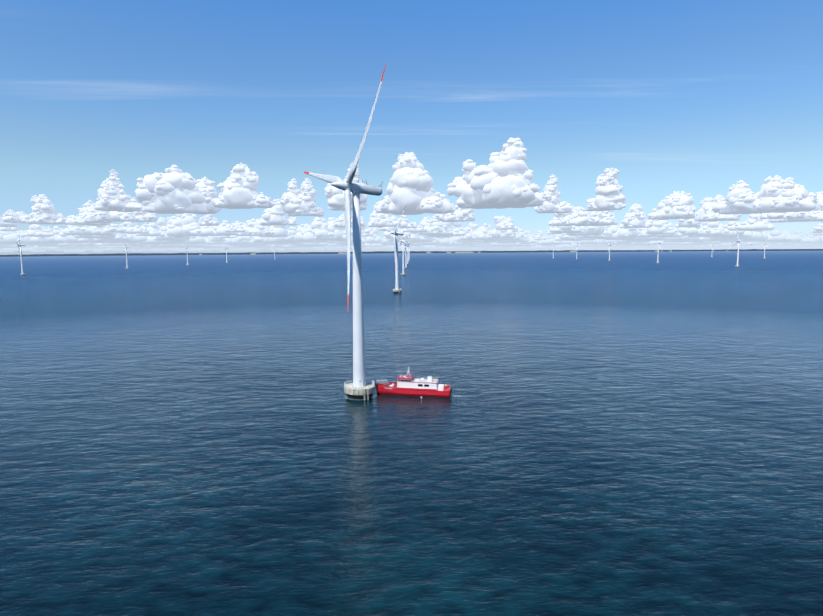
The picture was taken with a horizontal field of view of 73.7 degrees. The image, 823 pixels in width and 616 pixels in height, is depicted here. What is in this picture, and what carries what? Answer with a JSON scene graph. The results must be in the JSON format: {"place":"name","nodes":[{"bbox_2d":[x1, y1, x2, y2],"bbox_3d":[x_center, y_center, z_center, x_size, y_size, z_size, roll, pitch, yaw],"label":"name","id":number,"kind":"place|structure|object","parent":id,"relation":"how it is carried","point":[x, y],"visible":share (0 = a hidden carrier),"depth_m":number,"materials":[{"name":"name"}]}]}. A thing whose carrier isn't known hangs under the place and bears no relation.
{"place":"outdoors","nodes":[
{"label":"outdoors","id":0,"kind":"place"},
{"bbox_2d":[0,251,822,615],"bbox_3d":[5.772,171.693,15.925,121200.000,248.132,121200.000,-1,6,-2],"label":"sea","id":1,"kind":"structure","parent":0,"point":[598,435],"depth_m":143.75,"materials":[{"name":"liquid"}]},
{"bbox_2d":[19,244,25,275],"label":"turbine","id":2,"kind":"object","parent":1,"relation":"in","point":[22,270],"visible":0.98,"depth_m":1248.86,"materials":[{"name":"white metal"}]},
{"bbox_2d":[125,246,128,268],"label":"turbine","id":3,"kind":"object","parent":1,"relation":"in","point":[126,258],"visible":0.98,"depth_m":1711.40,"materials":[{"name":"white metal"}]},
{"bbox_2d":[344,179,382,399],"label":"turbine","id":4,"kind":"object","parent":1,"relation":"in","point":[356,389],"visible":0.96,"depth_m":179.98,"materials":[{"name":"white metal"}]},
{"bbox_2d":[304,64,385,309],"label":"turbine rotor","id":5,"kind":"object","parent":4,"relation":"attached to","point":[346,186],"visible":1,"depth_m":173.09,"materials":[{"name":"white metal"}]},
{"bbox_2d":[393,230,403,292],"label":"turbine","id":6,"kind":"object","parent":1,"relation":"in","point":[396,290],"visible":0.98,"depth_m":639.84,"materials":[{"name":"white metal"}]},
{"bbox_2d":[378,206,405,252],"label":"turbine rotor","id":7,"kind":"object","parent":6,"relation":"attached to","point":[392,232],"visible":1,"depth_m":633.23,"materials":[{"name":"white metal"}]},
{"bbox_2d":[401,240,406,275],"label":"turbine","id":8,"kind":"object","parent":1,"relation":"in","point":[402,274],"visible":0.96,"depth_m":1099.83,"materials":[{"name":"white metal"}]},
{"bbox_2d":[395,224,408,253],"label":"turbine rotor","id":9,"kind":"object","parent":8,"relation":"attached to","point":[401,240],"visible":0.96,"depth_m":1095.19,"materials":[{"name":"white metal"}]},
{"bbox_2d":[404,244,408,267],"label":"turbine","id":10,"kind":"object","parent":1,"relation":"in","point":[405,257],"visible":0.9,"depth_m":1559.31,"materials":[{"name":"white metal"}]},
{"bbox_2d":[375,366,451,397],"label":"ship","id":11,"kind":"object","parent":1,"relation":"on","point":[410,385],"visible":0.94,"depth_m":183.71,"materials":[{"name":"red"}]},
{"bbox_2d":[735,240,739,266],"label":"turbine","id":12,"kind":"object","parent":1,"relation":"in","point":[738,256],"visible":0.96,"depth_m":1448.15,"materials":[{"name":"white metal"}]},
{"bbox_2d":[727,226,751,250],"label":"turbine rotor","id":13,"kind":"object","parent":12,"relation":"attached to","point":[737,241],"visible":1,"depth_m":1444.68,"materials":[{"name":"white metal"}]},
{"bbox_2d":[0,137,822,251],"bbox_3d":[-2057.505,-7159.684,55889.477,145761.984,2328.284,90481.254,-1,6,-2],"label":"cloud","id":14,"kind":"structure","parent":0,"point":[503,179],"depth_m":19051.13,"materials":[{"name":"white"}]},
{"bbox_2d":[0,249,822,256],"bbox_3d":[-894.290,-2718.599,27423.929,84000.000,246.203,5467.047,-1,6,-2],"label":"distant coastline","id":15,"kind":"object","parent":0,"point":[144,254],"depth_m":27039.25,"materials":[{"name":"grey"}]},
{"bbox_2d":[0,0,822,254],"label":"sky","id":16,"kind":"structure","parent":0,"point":[699,98],"materials":[{"name":"blue"}]}
]}

